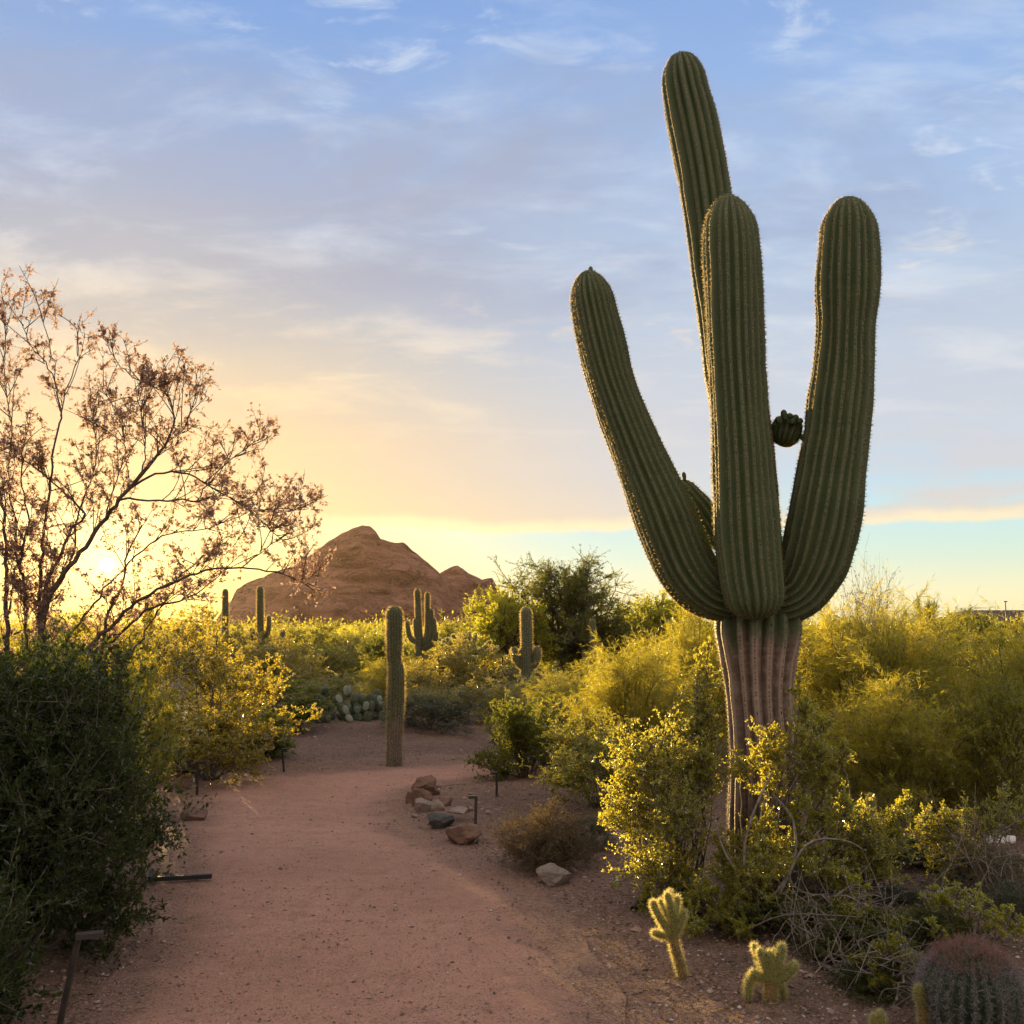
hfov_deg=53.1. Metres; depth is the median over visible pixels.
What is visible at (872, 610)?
bare shrub
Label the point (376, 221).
sky
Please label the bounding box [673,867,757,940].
creosote
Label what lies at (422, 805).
rock
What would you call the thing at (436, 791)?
rock
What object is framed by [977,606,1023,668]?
dark shrub
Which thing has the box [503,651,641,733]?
palo verde
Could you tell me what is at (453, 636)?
shrub
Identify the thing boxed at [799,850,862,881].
dark shrub
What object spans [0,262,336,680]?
tree
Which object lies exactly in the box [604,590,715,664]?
round tree
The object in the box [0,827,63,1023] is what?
jojoba
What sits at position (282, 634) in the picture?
saguaro
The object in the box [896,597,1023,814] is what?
palo verde
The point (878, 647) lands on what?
palo verde
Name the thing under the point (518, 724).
dark shrub
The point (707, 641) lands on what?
mesquite tree
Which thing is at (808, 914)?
dead shrub
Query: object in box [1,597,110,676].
creosote
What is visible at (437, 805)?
rock
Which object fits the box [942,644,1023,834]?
creosote
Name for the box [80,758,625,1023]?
path
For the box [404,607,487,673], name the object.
creosote
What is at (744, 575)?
saguaro
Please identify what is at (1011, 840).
rock
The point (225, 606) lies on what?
saguaro
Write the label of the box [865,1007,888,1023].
cholla
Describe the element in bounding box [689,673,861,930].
creosote
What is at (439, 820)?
rock
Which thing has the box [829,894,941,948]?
creosote
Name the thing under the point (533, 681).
creosote
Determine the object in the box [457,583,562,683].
round tree
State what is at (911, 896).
grey shrub
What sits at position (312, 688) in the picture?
creosote
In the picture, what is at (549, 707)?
grey shrub
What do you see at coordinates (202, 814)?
rock
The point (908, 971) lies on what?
dead shrub
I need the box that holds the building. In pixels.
[937,610,1023,625]
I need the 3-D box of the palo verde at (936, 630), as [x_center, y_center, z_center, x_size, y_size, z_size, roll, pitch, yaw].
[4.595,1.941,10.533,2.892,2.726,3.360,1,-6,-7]
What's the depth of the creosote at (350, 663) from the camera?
25.57 m
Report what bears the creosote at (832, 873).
on the ground
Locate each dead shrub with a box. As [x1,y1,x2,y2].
[741,849,923,973]
[749,807,850,915]
[798,891,995,1010]
[913,784,1023,901]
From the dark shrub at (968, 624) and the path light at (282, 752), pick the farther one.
the dark shrub at (968, 624)
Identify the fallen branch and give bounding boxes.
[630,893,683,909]
[797,862,959,920]
[817,934,878,989]
[868,845,955,867]
[963,900,1018,926]
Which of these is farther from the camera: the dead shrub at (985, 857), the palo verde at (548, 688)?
the palo verde at (548, 688)
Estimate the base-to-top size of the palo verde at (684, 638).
2.906 m
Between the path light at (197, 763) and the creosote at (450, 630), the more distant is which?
the creosote at (450, 630)
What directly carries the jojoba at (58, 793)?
on the ground
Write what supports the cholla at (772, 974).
on the ground
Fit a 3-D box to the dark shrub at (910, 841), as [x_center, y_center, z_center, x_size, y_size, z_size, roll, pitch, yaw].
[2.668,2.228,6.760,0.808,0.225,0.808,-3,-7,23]
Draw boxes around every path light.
[56,930,103,1023]
[148,870,211,881]
[195,761,205,794]
[281,748,287,771]
[468,795,477,823]
[491,772,497,796]
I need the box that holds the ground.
[1,628,1023,1023]
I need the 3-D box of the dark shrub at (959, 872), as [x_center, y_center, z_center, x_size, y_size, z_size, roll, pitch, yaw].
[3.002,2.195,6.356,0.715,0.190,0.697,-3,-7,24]
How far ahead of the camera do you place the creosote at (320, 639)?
30.55 m
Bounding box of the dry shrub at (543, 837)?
[478,792,607,874]
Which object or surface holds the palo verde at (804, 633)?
on the ground
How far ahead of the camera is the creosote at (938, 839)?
6.24 m
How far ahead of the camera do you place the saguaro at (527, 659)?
21.74 m
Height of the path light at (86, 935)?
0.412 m
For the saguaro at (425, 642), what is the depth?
31.73 m
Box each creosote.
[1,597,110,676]
[54,596,209,721]
[91,644,198,822]
[124,604,331,790]
[135,604,247,678]
[201,614,297,680]
[205,627,336,703]
[214,613,359,679]
[271,670,384,715]
[286,633,387,690]
[313,621,410,671]
[386,654,477,712]
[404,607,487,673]
[416,629,541,710]
[440,674,540,724]
[492,669,582,712]
[507,705,689,808]
[586,635,737,918]
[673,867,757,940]
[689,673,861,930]
[780,784,871,899]
[819,789,924,892]
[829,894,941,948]
[845,930,926,1007]
[903,776,1023,888]
[918,876,1023,945]
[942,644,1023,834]
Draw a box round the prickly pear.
[313,685,386,722]
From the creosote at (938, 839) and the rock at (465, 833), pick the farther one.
the rock at (465, 833)
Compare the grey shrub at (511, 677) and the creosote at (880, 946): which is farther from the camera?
the grey shrub at (511, 677)
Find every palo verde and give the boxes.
[340,647,468,710]
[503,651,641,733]
[533,613,728,782]
[638,589,728,763]
[713,562,992,801]
[716,606,859,777]
[796,640,1023,836]
[849,573,1023,797]
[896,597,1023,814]
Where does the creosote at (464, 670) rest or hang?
on the ground
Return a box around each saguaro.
[140,599,156,676]
[220,589,229,654]
[249,586,272,661]
[277,630,286,694]
[383,605,407,766]
[405,588,439,672]
[509,606,541,694]
[568,49,883,890]
[581,619,598,677]
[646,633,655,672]
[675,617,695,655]
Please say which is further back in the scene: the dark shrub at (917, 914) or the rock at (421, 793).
the rock at (421, 793)
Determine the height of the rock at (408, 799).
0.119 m
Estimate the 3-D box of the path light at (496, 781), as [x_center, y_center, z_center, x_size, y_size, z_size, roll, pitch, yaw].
[-0.163,2.563,9.579,0.061,0.258,0.045,0,-6,0]
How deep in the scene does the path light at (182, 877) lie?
6.45 m
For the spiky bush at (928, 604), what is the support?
on the ground
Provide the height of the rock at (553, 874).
0.142 m
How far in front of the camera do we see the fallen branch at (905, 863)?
6.56 m
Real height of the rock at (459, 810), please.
0.059 m
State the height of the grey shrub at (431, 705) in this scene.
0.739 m
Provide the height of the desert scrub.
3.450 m
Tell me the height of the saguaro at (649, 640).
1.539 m
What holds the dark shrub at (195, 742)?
on the ground
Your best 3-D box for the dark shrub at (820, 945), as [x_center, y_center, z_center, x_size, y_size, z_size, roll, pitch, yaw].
[1.653,2.011,4.798,0.722,0.268,0.741,1,-6,-9]
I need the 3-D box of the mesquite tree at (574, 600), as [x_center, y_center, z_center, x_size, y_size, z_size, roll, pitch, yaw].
[1.792,2.999,30.018,5.692,4.102,5.822,3,-7,-23]
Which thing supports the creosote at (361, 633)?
on the ground
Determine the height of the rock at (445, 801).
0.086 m
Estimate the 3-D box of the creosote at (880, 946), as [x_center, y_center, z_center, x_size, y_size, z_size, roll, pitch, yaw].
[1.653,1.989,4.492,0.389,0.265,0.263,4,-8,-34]
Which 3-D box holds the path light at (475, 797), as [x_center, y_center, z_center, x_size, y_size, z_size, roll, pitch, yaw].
[-0.308,2.370,8.067,0.072,0.266,0.045,0,-6,0]
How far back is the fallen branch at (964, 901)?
5.54 m
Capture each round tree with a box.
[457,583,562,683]
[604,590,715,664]
[936,615,1013,649]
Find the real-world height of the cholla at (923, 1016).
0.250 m
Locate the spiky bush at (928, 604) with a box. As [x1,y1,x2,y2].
[898,587,948,670]
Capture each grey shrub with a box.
[356,686,491,734]
[477,661,529,711]
[489,689,604,770]
[558,812,617,851]
[872,880,942,907]
[982,873,1023,919]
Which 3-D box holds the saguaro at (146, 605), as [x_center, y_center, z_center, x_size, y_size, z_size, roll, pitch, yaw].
[-7.739,2.979,21.806,0.367,2.282,0.336,0,-6,0]
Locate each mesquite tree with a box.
[475,543,663,682]
[540,612,664,678]
[659,619,717,664]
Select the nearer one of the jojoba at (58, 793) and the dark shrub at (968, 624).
the jojoba at (58, 793)
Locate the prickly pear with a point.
(358, 706)
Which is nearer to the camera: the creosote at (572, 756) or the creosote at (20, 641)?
the creosote at (572, 756)
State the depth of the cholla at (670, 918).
4.64 m
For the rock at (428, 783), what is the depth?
9.59 m
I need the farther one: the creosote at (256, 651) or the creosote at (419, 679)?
the creosote at (256, 651)
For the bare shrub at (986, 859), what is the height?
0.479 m
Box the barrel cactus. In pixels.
[910,929,1023,1023]
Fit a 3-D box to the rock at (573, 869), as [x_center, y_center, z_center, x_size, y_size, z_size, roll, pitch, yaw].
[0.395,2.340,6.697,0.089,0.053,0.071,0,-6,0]
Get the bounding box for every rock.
[180,807,207,820]
[405,791,411,802]
[411,775,436,791]
[411,788,432,805]
[414,798,432,811]
[427,812,454,828]
[430,788,440,794]
[431,799,444,811]
[440,798,451,806]
[445,823,481,844]
[447,806,469,813]
[454,804,469,811]
[536,863,572,886]
[566,866,578,873]
[1005,835,1015,843]
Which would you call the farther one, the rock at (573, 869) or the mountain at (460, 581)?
the mountain at (460, 581)
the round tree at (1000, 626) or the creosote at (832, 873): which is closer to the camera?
the creosote at (832, 873)
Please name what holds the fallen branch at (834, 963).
on the ground
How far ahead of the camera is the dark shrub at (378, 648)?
23.68 m
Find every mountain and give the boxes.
[217,525,481,629]
[440,566,499,611]
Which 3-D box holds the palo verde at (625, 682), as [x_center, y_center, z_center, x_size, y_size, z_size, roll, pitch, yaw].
[1.407,2.183,11.407,2.583,2.142,2.331,-4,-7,31]
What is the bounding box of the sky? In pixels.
[0,0,1023,627]
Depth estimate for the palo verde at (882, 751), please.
8.25 m
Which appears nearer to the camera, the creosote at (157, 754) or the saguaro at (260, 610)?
the creosote at (157, 754)
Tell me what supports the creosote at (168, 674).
on the ground
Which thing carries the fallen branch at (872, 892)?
on the ground
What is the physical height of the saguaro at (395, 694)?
1.941 m
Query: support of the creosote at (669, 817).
on the ground
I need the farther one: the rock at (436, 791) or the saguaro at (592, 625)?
the saguaro at (592, 625)
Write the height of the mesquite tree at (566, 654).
2.169 m
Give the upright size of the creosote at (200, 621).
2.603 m
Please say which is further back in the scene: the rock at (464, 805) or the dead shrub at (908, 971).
the rock at (464, 805)
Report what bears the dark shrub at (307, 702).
on the ground
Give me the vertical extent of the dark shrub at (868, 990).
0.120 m
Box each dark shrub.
[140,716,275,775]
[177,673,345,734]
[236,706,297,758]
[350,620,415,685]
[463,685,564,781]
[704,881,843,943]
[769,900,924,984]
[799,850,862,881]
[823,964,913,1009]
[874,833,973,872]
[881,894,991,951]
[937,605,997,675]
[946,845,1023,881]
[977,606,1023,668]
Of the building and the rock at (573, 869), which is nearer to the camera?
the rock at (573, 869)
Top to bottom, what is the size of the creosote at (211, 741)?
2.059 m
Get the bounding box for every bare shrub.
[828,537,913,691]
[925,831,1023,896]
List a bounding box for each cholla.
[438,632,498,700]
[646,888,689,978]
[740,940,802,1002]
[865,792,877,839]
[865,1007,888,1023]
[911,981,931,1023]
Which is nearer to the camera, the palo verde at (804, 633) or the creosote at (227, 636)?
the palo verde at (804, 633)
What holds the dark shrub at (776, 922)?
on the ground
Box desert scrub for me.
[0,607,1022,676]
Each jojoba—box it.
[0,620,195,1003]
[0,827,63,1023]
[1,614,216,875]
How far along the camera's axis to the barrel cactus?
3.94 m
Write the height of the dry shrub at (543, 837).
0.591 m
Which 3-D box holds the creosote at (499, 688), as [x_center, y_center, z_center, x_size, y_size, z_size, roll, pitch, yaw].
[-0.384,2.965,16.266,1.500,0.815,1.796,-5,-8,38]
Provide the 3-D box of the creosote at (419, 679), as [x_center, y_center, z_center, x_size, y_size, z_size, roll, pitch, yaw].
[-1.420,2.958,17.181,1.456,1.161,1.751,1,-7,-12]
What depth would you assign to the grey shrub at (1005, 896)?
5.57 m
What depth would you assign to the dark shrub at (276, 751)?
12.12 m
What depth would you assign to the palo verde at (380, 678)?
19.50 m
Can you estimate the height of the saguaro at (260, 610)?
2.729 m
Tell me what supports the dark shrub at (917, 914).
on the ground
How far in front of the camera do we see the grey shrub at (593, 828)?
7.34 m
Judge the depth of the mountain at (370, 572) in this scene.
559.52 m
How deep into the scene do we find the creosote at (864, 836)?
5.85 m
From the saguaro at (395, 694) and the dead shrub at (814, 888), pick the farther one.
the saguaro at (395, 694)
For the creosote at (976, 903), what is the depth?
5.02 m
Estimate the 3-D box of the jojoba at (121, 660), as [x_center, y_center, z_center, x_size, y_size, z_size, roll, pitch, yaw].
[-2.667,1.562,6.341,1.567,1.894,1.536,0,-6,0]

